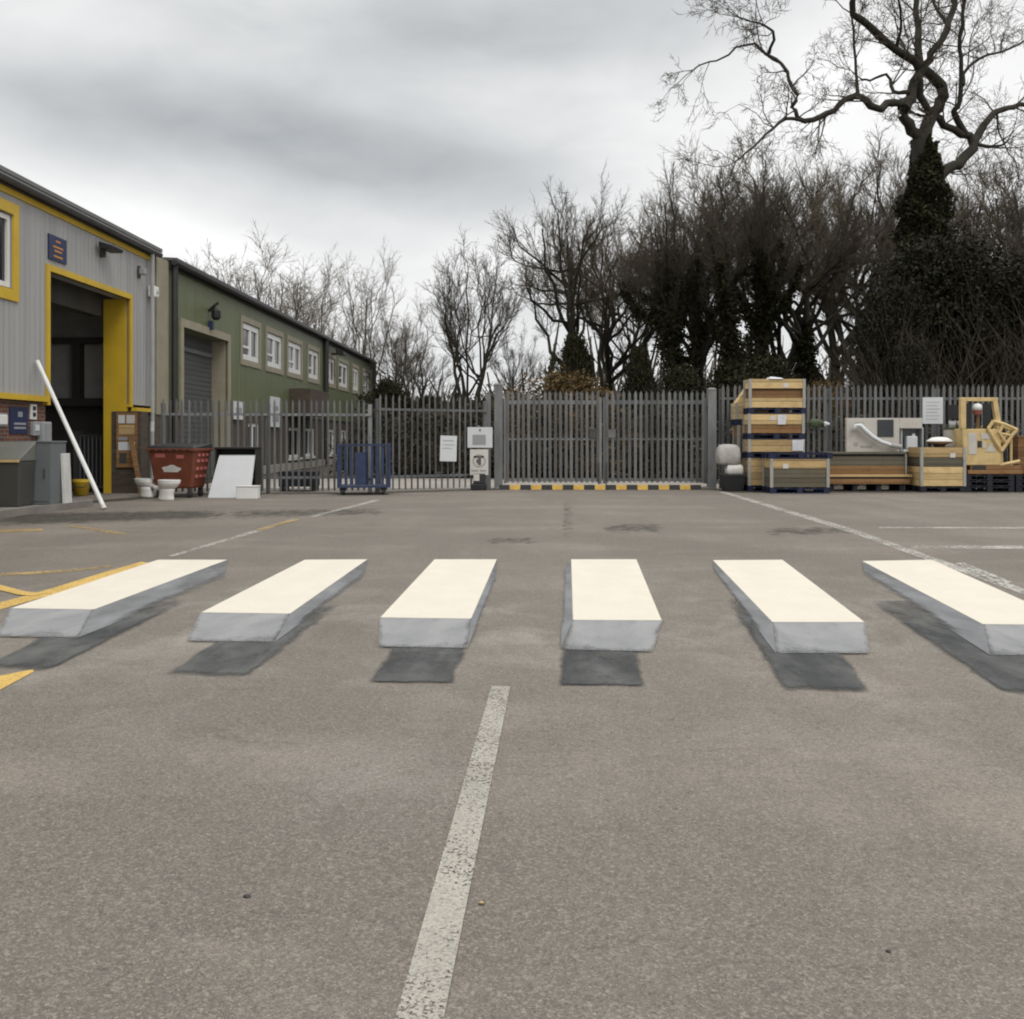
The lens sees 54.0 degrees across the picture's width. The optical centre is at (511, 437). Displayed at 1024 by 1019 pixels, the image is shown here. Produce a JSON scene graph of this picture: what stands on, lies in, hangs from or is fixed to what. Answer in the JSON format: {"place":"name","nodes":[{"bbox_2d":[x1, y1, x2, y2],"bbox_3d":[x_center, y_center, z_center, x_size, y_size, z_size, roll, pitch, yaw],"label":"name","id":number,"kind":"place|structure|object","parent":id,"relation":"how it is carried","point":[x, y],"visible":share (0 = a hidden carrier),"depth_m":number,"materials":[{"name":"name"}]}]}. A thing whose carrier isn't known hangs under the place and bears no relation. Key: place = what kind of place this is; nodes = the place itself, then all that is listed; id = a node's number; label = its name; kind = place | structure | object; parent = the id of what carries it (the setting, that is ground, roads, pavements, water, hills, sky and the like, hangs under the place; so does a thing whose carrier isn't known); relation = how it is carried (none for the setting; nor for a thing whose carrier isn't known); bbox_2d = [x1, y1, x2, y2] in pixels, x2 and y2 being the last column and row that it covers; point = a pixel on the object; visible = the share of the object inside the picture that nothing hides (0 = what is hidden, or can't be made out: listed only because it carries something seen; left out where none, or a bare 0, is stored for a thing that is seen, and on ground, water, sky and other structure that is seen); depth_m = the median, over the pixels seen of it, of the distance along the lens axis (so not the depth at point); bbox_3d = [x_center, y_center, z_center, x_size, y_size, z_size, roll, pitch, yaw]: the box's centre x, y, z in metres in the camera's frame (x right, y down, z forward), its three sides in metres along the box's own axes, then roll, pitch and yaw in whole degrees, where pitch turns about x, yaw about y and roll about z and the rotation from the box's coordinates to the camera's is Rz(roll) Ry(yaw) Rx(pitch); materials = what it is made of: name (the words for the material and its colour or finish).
{"place":"outdoors","nodes":[
{"label":"outdoors","id":0,"kind":"place"},
{"bbox_2d":[0,500,85,509],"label":"footway","id":1,"kind":"structure","parent":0,"point":[2,508],"depth_m":17.91,"materials":[{"name":"concrete"}]},
{"bbox_2d":[0,442,35,506],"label":"storage bin","id":2,"kind":"object","parent":1,"relation":"on","point":[17,466],"visible":1,"depth_m":17.84,"materials":[{"name":"plastic"}]},
{"bbox_2d":[14,441,66,504],"bbox_3d":[-8.744,0.648,18.635,0.690,1.165,0.650,0,0,1],"label":"steel cabinet","id":3,"kind":"object","parent":1,"relation":"on","point":[47,484],"visible":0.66,"depth_m":18.34,"materials":[{"name":"grey metal"}]},
{"bbox_2d":[155,256,376,481],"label":"office block","id":4,"kind":"structure","parent":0,"point":[248,348],"depth_m":34.01,"materials":[{"name":"green metal"}]},
{"bbox_2d":[183,333,212,479],"bbox_3d":[-9.717,-0.875,30.304,0.120,4.450,4.300,0,0,1],"label":"roller door","id":5,"kind":"structure","parent":4,"relation":"in","point":[198,355],"depth_m":31.01,"materials":[{"name":"grey metal"}]},
{"bbox_2d":[241,315,260,368],"bbox_3d":[-9.215,-3.310,35.231,0.175,1.680,2.578,0,0,1],"label":"window","id":6,"kind":"structure","parent":4,"relation":"in","point":[249,334],"depth_m":35.19,"materials":[{"name":"white plastic"}]},
{"bbox_2d":[265,325,283,374],"bbox_3d":[-9.178,-3.310,38.575,0.175,1.680,2.741,0,0,1],"label":"window","id":7,"kind":"structure","parent":4,"relation":"in","point":[272,342],"depth_m":38.55,"materials":[{"name":"white plastic"}]},
{"bbox_2d":[287,335,302,379],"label":"window","id":8,"kind":"structure","parent":4,"relation":"in","point":[294,351],"depth_m":42.10,"materials":[{"name":"white plastic"}]},
{"bbox_2d":[203,478,754,487],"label":"service road","id":9,"kind":"structure","parent":0,"point":[402,482],"depth_m":29.67,"materials":[{"name":"asphalt"}]},
{"bbox_2d":[75,463,888,496],"bbox_3d":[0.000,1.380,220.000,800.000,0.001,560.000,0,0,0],"label":"ground","id":10,"kind":"structure","parent":0,"point":[621,475],"depth_m":36.37,"materials":[{"name":"asphalt"}]},
{"bbox_2d":[0,165,162,496],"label":"warehouse","id":11,"kind":"structure","parent":10,"relation":"on","point":[80,326],"depth_m":23.75,"materials":[{"name":"grey metal"}]},
{"bbox_2d":[0,212,9,287],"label":"window","id":12,"kind":"structure","parent":11,"relation":"in","point":[4,218],"depth_m":18.63,"materials":[{"name":"white plastic"}]},
{"bbox_2d":[116,412,136,467],"bbox_3d":[-9.313,0.060,24.278,0.500,1.340,0.036,0,0,1],"label":"notice board","id":13,"kind":"object","parent":11,"relation":"attached to","point":[126,424],"visible":0.98,"depth_m":24.26,"materials":[{"name":"brown wood"}]},
{"bbox_2d":[197,222,306,318],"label":"bare tree","id":14,"kind":"object","parent":10,"relation":"on","point":[259,291],"visible":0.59,"depth_m":81.58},
{"bbox_2d":[247,244,353,334],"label":"bare tree","id":15,"kind":"object","parent":10,"relation":"on","point":[297,308],"visible":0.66,"depth_m":80.70,"materials":[{"name":"plant"}]},
{"bbox_2d":[304,290,373,349],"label":"bare tree","id":16,"kind":"object","parent":10,"relation":"on","point":[344,339],"visible":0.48,"depth_m":79.30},
{"bbox_2d":[328,240,406,376],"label":"bare tree","id":17,"kind":"object","parent":10,"relation":"on","point":[352,319],"visible":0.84,"depth_m":65.09,"materials":[{"name":"plant"}]},
{"bbox_2d":[325,404,431,476],"bbox_3d":[-4.612,0.144,34.785,3.641,2.616,4.706,0,0,-29],"label":"scrub bush","id":18,"kind":"object","parent":10,"relation":"on","point":[389,426],"visible":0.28,"depth_m":34.10,"materials":[{"name":"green plant"}]},
{"bbox_2d":[349,375,416,454],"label":"ivy thicket","id":19,"kind":"object","parent":10,"relation":"on","point":[389,387],"visible":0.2,"depth_m":55.28,"materials":[{"name":"green plant"}]},
{"bbox_2d":[348,303,432,392],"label":"bare tree","id":20,"kind":"object","parent":10,"relation":"on","point":[397,373],"visible":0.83,"depth_m":61.91,"materials":[{"name":"brown plant"}]},
{"bbox_2d":[374,293,437,394],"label":"bare tree","id":21,"kind":"object","parent":10,"relation":"on","point":[405,327],"visible":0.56,"depth_m":82.65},
{"bbox_2d":[377,320,460,402],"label":"bare tree","id":22,"kind":"object","parent":10,"relation":"on","point":[422,375],"visible":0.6,"depth_m":65.73,"materials":[{"name":"brown plant"}]},
{"bbox_2d":[382,402,469,477],"bbox_3d":[-2.671,0.094,35.499,4.706,2.722,4.551,0,0,0],"label":"scrub bush","id":23,"kind":"object","parent":10,"relation":"on","point":[426,422],"visible":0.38,"depth_m":34.39,"materials":[{"name":"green plant"}]},
{"bbox_2d":[421,394,532,477],"bbox_3d":[-0.874,-0.032,34.729,4.706,2.989,3.641,0,0,-24],"label":"scrub bush","id":24,"kind":"object","parent":10,"relation":"on","point":[479,407],"visible":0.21,"depth_m":33.92,"materials":[{"name":"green plant"}]},
{"bbox_2d":[415,224,541,425],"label":"bare tree","id":25,"kind":"object","parent":10,"relation":"on","point":[450,332],"visible":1,"depth_m":45.54,"materials":[{"name":"brown plant"}]},
{"bbox_2d":[488,316,549,398],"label":"bare tree","id":26,"kind":"object","parent":10,"relation":"on","point":[511,379],"visible":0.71,"depth_m":65.65,"materials":[{"name":"brown plant"}]},
{"bbox_2d":[466,364,659,477],"bbox_3d":[1.876,-0.487,33.736,5.724,3.905,6.226,0,0,41],"label":"copper bush","id":27,"kind":"object","parent":10,"relation":"on","point":[551,386],"visible":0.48,"depth_m":32.97,"materials":[{"name":"brown plant"}]},
{"bbox_2d":[482,160,660,407],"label":"bare tree","id":28,"kind":"object","parent":10,"relation":"on","point":[569,292],"visible":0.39,"depth_m":48.45,"materials":[{"name":"brown plant"}]},
{"bbox_2d":[544,328,600,428],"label":"ivy thicket","id":29,"kind":"object","parent":10,"relation":"on","point":[575,356],"visible":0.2,"depth_m":46.61,"materials":[{"name":"green plant"}]},
{"bbox_2d":[511,183,689,419],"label":"bare tree","id":30,"kind":"object","parent":10,"relation":"on","point":[606,336],"visible":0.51,"depth_m":51.02,"materials":[{"name":"brown plant"}]},
{"bbox_2d":[561,194,669,374],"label":"bare tree","id":31,"kind":"object","parent":10,"relation":"on","point":[629,343],"visible":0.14,"depth_m":59.56,"materials":[{"name":"brown plant"}]},
{"bbox_2d":[379,309,854,409],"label":"wood","id":32,"kind":"object","parent":10,"relation":"on","point":[714,364],"visible":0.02,"depth_m":71.78,"materials":[{"name":"plant"}]},
{"bbox_2d":[613,343,664,431],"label":"ivy thicket","id":33,"kind":"object","parent":10,"relation":"on","point":[638,369],"visible":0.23,"depth_m":44.43,"materials":[{"name":"green plant"}]},
{"bbox_2d":[592,153,733,397],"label":"bare tree","id":34,"kind":"object","parent":10,"relation":"on","point":[669,313],"visible":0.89,"depth_m":45.32,"materials":[{"name":"brown plant"}]},
{"bbox_2d":[626,405,701,477],"bbox_3d":[5.530,0.083,34.721,3.641,2.746,4.706,0,0,7],"label":"scrub bush","id":35,"kind":"object","parent":10,"relation":"on","point":[677,441],"visible":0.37,"depth_m":33.93,"materials":[{"name":"brown plant"}]},
{"bbox_2d":[633,362,726,466],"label":"ivy thicket","id":36,"kind":"object","parent":10,"relation":"on","point":[683,378],"visible":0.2,"depth_m":41.20,"materials":[{"name":"green plant"}]},
{"bbox_2d":[603,138,784,382],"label":"bare tree","id":37,"kind":"object","parent":10,"relation":"on","point":[702,363],"visible":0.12,"depth_m":52.85,"materials":[{"name":"brown plant"}]},
{"bbox_2d":[700,357,747,429],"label":"ivy thicket","id":38,"kind":"object","parent":10,"relation":"on","point":[723,374],"visible":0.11,"depth_m":43.38,"materials":[{"name":"green plant"}]},
{"bbox_2d":[669,130,842,392],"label":"bare tree","id":39,"kind":"object","parent":10,"relation":"on","point":[769,307],"visible":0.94,"depth_m":44.28,"materials":[{"name":"brown plant"}]},
{"bbox_2d":[641,111,895,365],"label":"bare tree","id":40,"kind":"object","parent":10,"relation":"on","point":[858,239],"visible":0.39,"depth_m":48.50,"materials":[{"name":"brown plant"}]},
{"bbox_2d":[717,351,821,426],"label":"ivy thicket","id":41,"kind":"object","parent":10,"relation":"on","point":[761,368],"visible":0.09,"depth_m":40.72,"materials":[{"name":"green plant"}]},
{"bbox_2d":[700,133,899,388],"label":"bare tree","id":42,"kind":"object","parent":10,"relation":"on","point":[804,360],"visible":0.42,"depth_m":47.54,"materials":[{"name":"brown plant"}]},
{"bbox_2d":[648,0,1023,328],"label":"oak tree","id":43,"kind":"object","parent":10,"relation":"on","point":[920,210],"visible":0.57,"depth_m":39.55,"materials":[{"name":"brown plant"}]},
{"bbox_2d":[723,139,983,403],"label":"bare tree","id":44,"kind":"object","parent":10,"relation":"on","point":[832,347],"visible":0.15,"depth_m":55.06,"materials":[{"name":"brown plant"}]},
{"bbox_2d":[781,116,979,381],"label":"bare tree","id":45,"kind":"object","parent":10,"relation":"on","point":[838,329],"visible":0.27,"depth_m":52.85,"materials":[{"name":"brown plant"}]},
{"bbox_2d":[821,265,963,432],"bbox_3d":[13.514,-2.296,35.587,5.490,7.573,5.114,0,0,41],"label":"holly tree","id":46,"kind":"object","parent":10,"relation":"on","point":[881,316],"visible":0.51,"depth_m":34.89,"materials":[{"name":"green plant"}]},
{"bbox_2d":[785,130,1023,332],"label":"bare tree","id":47,"kind":"object","parent":10,"relation":"on","point":[876,202],"visible":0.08,"depth_m":57.22,"materials":[{"name":"brown plant"}]},
{"bbox_2d":[819,220,1023,427],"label":"holly tree","id":48,"kind":"object","parent":10,"relation":"on","point":[946,274],"visible":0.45,"depth_m":35.46,"materials":[{"name":"green plant"}]},
{"bbox_2d":[869,130,1023,270],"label":"bare tree","id":49,"kind":"object","parent":10,"relation":"on","point":[985,213],"visible":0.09,"depth_m":51.21,"materials":[{"name":"brown plant"}]},
{"bbox_2d":[874,133,1023,276],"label":"bare tree","id":50,"kind":"object","parent":10,"relation":"on","point":[1017,249],"visible":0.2,"depth_m":50.92,"materials":[{"name":"brown plant"}]},
{"bbox_2d":[928,243,1023,430],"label":"holly tree","id":51,"kind":"object","parent":10,"relation":"on","point":[1017,266],"visible":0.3,"depth_m":35.15,"materials":[{"name":"green plant"}]},
{"bbox_2d":[952,140,1023,266],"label":"bare tree","id":52,"kind":"object","parent":10,"relation":"on","point":[998,201],"visible":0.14,"depth_m":52.12,"materials":[{"name":"brown plant"}]},
{"bbox_2d":[0,488,1023,1018],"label":"yard","id":53,"kind":"structure","parent":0,"point":[710,816],"depth_m":3.87,"materials":[{"name":"asphalt"}]},
{"bbox_2d":[0,499,92,517],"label":"footway kerb","id":54,"kind":"structure","parent":53,"relation":"on","point":[12,512],"depth_m":18.08,"materials":[{"name":"concrete"}]},
{"bbox_2d":[35,360,106,509],"bbox_3d":[-8.440,-0.079,19.180,1.953,2.866,0.092,0,0,28],"label":"pole","id":55,"kind":"object","parent":53,"relation":"on","point":[72,438],"visible":1,"depth_m":19.13,"materials":[{"name":"white plastic"}]},
{"bbox_2d":[0,562,146,608],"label":"hatching line","id":56,"kind":"object","parent":53,"relation":"on","point":[48,592],"visible":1,"depth_m":9.01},
{"bbox_2d":[0,511,210,522],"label":"tarmac stain","id":57,"kind":"object","parent":53,"relation":"on","point":[57,517],"visible":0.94,"depth_m":17.10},
{"bbox_2d":[0,560,227,668],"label":"crossing stripe","id":58,"kind":"object","parent":53,"relation":"on","point":[64,625],"visible":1,"depth_m":7.81,"materials":[{"name":"beige paint"}]},
{"bbox_2d":[93,495,186,502],"bbox_3d":[-8.212,1.347,22.140,0.900,0.001,4.793,0,0,23],"label":"dirt strip","id":59,"kind":"object","parent":53,"relation":"on","point":[118,499],"visible":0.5,"depth_m":22.14,"materials":[{"name":"brown soil"}]},
{"bbox_2d":[146,443,212,497],"bbox_3d":[-7.519,0.740,22.746,1.178,1.216,0.927,0,0,9],"label":"wheelie bin","id":60,"kind":"object","parent":59,"relation":"on","point":[186,464],"visible":0.83,"depth_m":22.40,"materials":[{"name":"red plastic"}]},
{"bbox_2d":[208,455,254,497],"bbox_3d":[-6.321,0.875,22.669,0.964,0.950,0.398,0,0,0],"label":"white board","id":61,"kind":"object","parent":53,"relation":"on","point":[232,472],"visible":0.93,"depth_m":22.66,"materials":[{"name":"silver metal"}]},
{"bbox_2d":[214,447,261,495],"bbox_3d":[-6.304,0.785,23.110,0.980,1.130,0.460,0,0,0],"label":"dark cabinet","id":62,"kind":"object","parent":53,"relation":"on","point":[255,451],"visible":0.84,"depth_m":23.17,"materials":[{"name":"black plastic"}]},
{"bbox_2d":[173,559,367,674],"bbox_3d":[-1.847,1.340,8.335,1.066,0.004,5.400,0,0,0],"label":"crossing stripe","id":63,"kind":"object","parent":53,"relation":"on","point":[248,630],"visible":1,"depth_m":7.54,"materials":[{"name":"beige paint"}]},
{"bbox_2d":[174,492,371,494],"bbox_3d":[-5.845,1.346,24.001,4.957,0.001,0.850,0,0,-9],"label":"dirt strip","id":64,"kind":"object","parent":53,"relation":"on","point":[287,493],"visible":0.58,"depth_m":24.10,"materials":[{"name":"brown soil"}]},
{"bbox_2d":[161,398,371,492],"bbox_3d":[-5.870,0.210,24.167,4.957,2.280,0.174,0,0,-9],"label":"palisade fence","id":65,"kind":"object","parent":64,"relation":"on","point":[268,414],"visible":0.73,"depth_m":24.16,"materials":[{"name":"metal"}]},
{"bbox_2d":[337,444,390,494],"bbox_3d":[-3.512,0.750,23.890,1.240,1.200,0.860,0,0,-7],"label":"cage trolley","id":66,"kind":"object","parent":53,"relation":"on","point":[361,469],"visible":1,"depth_m":23.48,"materials":[{"name":"metal"}]},
{"bbox_2d":[371,559,496,681],"bbox_3d":[-0.570,1.340,8.274,0.766,0.004,5.548,0,0,2],"label":"crossing stripe","id":67,"kind":"object","parent":53,"relation":"on","point":[423,634],"visible":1,"depth_m":7.38,"materials":[{"name":"beige paint"}]},
{"bbox_2d":[372,489,498,492],"bbox_3d":[-1.815,1.347,25.260,3.499,0.001,0.850,0,0,-28],"label":"dirt strip","id":68,"kind":"object","parent":53,"relation":"on","point":[430,490],"visible":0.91,"depth_m":25.47,"materials":[{"name":"brown soil"}]},
{"bbox_2d":[375,394,486,491],"bbox_3d":[-1.981,0.140,25.406,3.144,2.420,0.175,0,0,-32],"label":"palisade fence","id":69,"kind":"object","parent":68,"relation":"on","point":[378,409],"visible":0.87,"depth_m":25.17,"materials":[{"name":"metal"}]},
{"bbox_2d":[396,686,509,1018],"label":"line","id":70,"kind":"object","parent":53,"relation":"on","point":[437,910],"visible":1,"depth_m":2.98,"materials":[{"name":"paint"}]},
{"bbox_2d":[494,383,503,488],"bbox_3d":[-0.349,-0.035,26.320,0.257,2.770,0.244,0,0,0],"label":"gate post","id":71,"kind":"object","parent":53,"relation":"on","point":[498,434],"visible":0.86,"depth_m":26.21,"materials":[{"name":"metal"}]},
{"bbox_2d":[504,390,601,484],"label":"palisade gate","id":72,"kind":"structure","parent":71,"relation":"attached to","point":[596,434],"depth_m":26.28,"materials":[{"name":"metal"}]},
{"bbox_2d":[560,559,661,684],"bbox_3d":[0.772,1.340,8.245,0.781,0.004,5.651,0,0,4],"label":"crossing stripe","id":73,"kind":"object","parent":53,"relation":"on","point":[610,603],"visible":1,"depth_m":7.30,"materials":[{"name":"beige paint"}]},
{"bbox_2d":[713,560,868,689],"bbox_3d":[2.191,1.340,8.170,0.923,0.004,5.786,0,0,6],"label":"crossing stripe","id":74,"kind":"object","parent":53,"relation":"on","point":[805,631],"visible":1,"depth_m":7.22,"materials":[{"name":"beige paint"}]},
{"bbox_2d":[715,489,1023,492],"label":"dirt strip","id":75,"kind":"object","parent":53,"relation":"on","point":[860,490],"visible":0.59,"depth_m":25.00,"materials":[{"name":"brown soil"}]},
{"bbox_2d":[744,485,804,490],"bbox_3d":[6.600,1.278,25.370,1.405,0.144,0.620,0,0,0],"label":"pallet","id":76,"kind":"object","parent":75,"relation":"on","point":[748,488],"visible":0.3,"depth_m":25.12,"materials":[{"name":"plastic"}]},
{"bbox_2d":[743,457,761,485],"bbox_3d":[6.600,0.859,25.368,1.415,0.690,0.624,0,0,0],"label":"crate","id":77,"kind":"object","parent":76,"relation":"on","point":[752,467],"visible":0.36,"depth_m":25.07,"materials":[{"name":"beige wood"}]},
{"bbox_2d":[742,452,806,457],"bbox_3d":[6.620,0.440,25.370,1.465,0.144,0.620,0,0,0],"label":"pallet","id":78,"kind":"object","parent":77,"relation":"on","point":[748,454],"visible":0.46,"depth_m":25.06,"materials":[{"name":"blue wood"}]},
{"bbox_2d":[743,439,804,451],"bbox_3d":[6.600,0.206,25.355,1.415,0.320,0.650,0,0,0],"label":"crate","id":79,"kind":"object","parent":78,"relation":"on","point":[773,445],"visible":1,"depth_m":25.07,"materials":[{"name":"beige wood"}]},
{"bbox_2d":[743,433,804,438],"bbox_3d":[6.600,-0.028,25.370,1.405,0.144,0.620,0,0,0],"label":"pallet","id":80,"kind":"object","parent":79,"relation":"on","point":[775,435],"visible":0.99,"depth_m":25.06,"materials":[{"name":"blue wood"}]},
{"bbox_2d":[743,414,804,432],"bbox_3d":[6.600,-0.347,25.355,1.415,0.490,0.650,0,0,0],"label":"crate","id":81,"kind":"object","parent":80,"relation":"on","point":[772,423],"visible":0.99,"depth_m":25.07,"materials":[{"name":"brown wood"}]},
{"bbox_2d":[743,408,806,413],"bbox_3d":[6.630,-0.666,25.370,1.445,0.144,0.620,0,0,0],"label":"pallet","id":82,"kind":"object","parent":81,"relation":"on","point":[776,410],"visible":0.98,"depth_m":25.06,"materials":[{"name":"blue wood"}]},
{"bbox_2d":[743,377,805,407],"bbox_3d":[6.620,-1.130,25.360,1.415,0.780,0.640,0,0,0],"label":"crate","id":83,"kind":"object","parent":82,"relation":"on","point":[773,392],"visible":1,"depth_m":25.07,"materials":[{"name":"brown wood"}]},
{"bbox_2d":[762,486,828,493],"bbox_3d":[6.925,1.278,24.550,1.416,0.144,0.800,0,0,0],"label":"pallet","id":84,"kind":"object","parent":75,"relation":"on","point":[799,490],"visible":0.89,"depth_m":24.17,"materials":[{"name":"blue wood"}]},
{"bbox_2d":[762,458,829,486],"bbox_3d":[6.925,0.859,24.548,1.426,0.690,0.804,0,0,0],"label":"crate","id":85,"kind":"object","parent":84,"relation":"on","point":[795,472],"visible":0.98,"depth_m":24.17,"materials":[{"name":"grey wood"}]},
{"bbox_2d":[829,452,911,490],"bbox_3d":[8.967,0.860,25.560,2.090,0.980,0.880,0,0,0],"label":"timber stillage","id":86,"kind":"object","parent":75,"relation":"on","point":[851,471],"visible":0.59,"depth_m":25.21,"materials":[{"name":"brown wood"}]},
{"bbox_2d":[845,418,921,451],"bbox_3d":[9.475,-0.062,25.600,1.932,0.860,0.140,0,0,0],"label":"panel","id":87,"kind":"object","parent":86,"relation":"on","point":[884,429],"visible":0.99,"depth_m":25.55,"materials":[{"name":"grey metal"}]},
{"bbox_2d":[905,484,965,491],"bbox_3d":[10.630,1.278,25.250,1.114,0.144,1.000,0,0,0],"label":"pallet","id":88,"kind":"object","parent":75,"relation":"on","point":[935,488],"visible":0.8,"depth_m":24.82,"materials":[{"name":"plastic"}]},
{"bbox_2d":[905,447,965,485],"bbox_3d":[10.630,0.724,25.248,1.124,0.960,1.004,0,0,0],"label":"crate","id":89,"kind":"object","parent":88,"relation":"on","point":[936,466],"visible":0.85,"depth_m":24.76,"materials":[{"name":"brown wood"}]},
{"bbox_2d":[950,486,1013,491],"bbox_3d":[11.778,1.278,25.250,1.200,0.144,1.000,0,0,0],"label":"pallet","id":90,"kind":"object","parent":75,"relation":"on","point":[987,489],"visible":0.69,"depth_m":24.75,"materials":[{"name":"plastic"}]},
{"bbox_2d":[966,480,1013,485],"bbox_3d":[11.778,1.132,25.250,1.200,0.144,1.000,0,0,0],"label":"pallet","id":91,"kind":"object","parent":90,"relation":"on","point":[988,482],"visible":0.7,"depth_m":24.75,"materials":[{"name":"plastic"}]},
{"bbox_2d":[966,474,1013,479],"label":"pallet","id":92,"kind":"object","parent":91,"relation":"on","point":[988,476],"visible":0.7,"depth_m":24.75,"materials":[{"name":"plastic"}]},
{"bbox_2d":[952,397,1021,473],"bbox_3d":[11.870,-0.039,25.188,1.512,1.898,0.765,0,0,0],"label":"machine frame","id":93,"kind":"object","parent":92,"relation":"on","point":[985,445],"visible":0.95,"depth_m":24.87,"materials":[{"name":"yellow wood"}]},
{"bbox_2d":[719,384,1023,487],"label":"palisade fence","id":94,"kind":"object","parent":53,"relation":"on","point":[827,398],"visible":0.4,"depth_m":26.59,"materials":[{"name":"metal"}]},
{"bbox_2d":[723,492,1023,593],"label":"road marking line","id":95,"kind":"object","parent":53,"relation":"on","point":[949,565],"visible":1,"depth_m":11.95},
{"bbox_2d":[862,560,1023,691],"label":"crossing stripe","id":96,"kind":"object","parent":53,"relation":"on","point":[991,649],"visible":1,"depth_m":7.57,"materials":[{"name":"beige paint"}]},
{"label":"dirt strip","id":97,"kind":"structure","parent":53,"relation":"on","visible":0},
{"bbox_2d":[499,485,700,489],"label":"speed kerb","id":98,"kind":"structure","parent":97,"relation":"on","point":[600,487],"depth_m":25.89,"materials":[{"name":"black rubber"}]},
{"bbox_2d":[707,388,716,488],"bbox_3d":[5.222,0.025,26.320,0.257,2.650,0.244,0,0,0],"label":"gate post","id":99,"kind":"object","parent":97,"relation":"on","point":[711,434],"visible":0.98,"depth_m":26.21,"materials":[{"name":"metal"}]},
{"bbox_2d":[603,390,706,484],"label":"palisade gate","id":100,"kind":"structure","parent":99,"relation":"attached to","point":[609,434],"depth_m":26.27,"materials":[{"name":"metal"}]},
{"bbox_2d":[0,0,1023,417],"label":"sky","id":101,"kind":"structure","parent":0,"point":[354,126],"materials":[{"name":"grey"}]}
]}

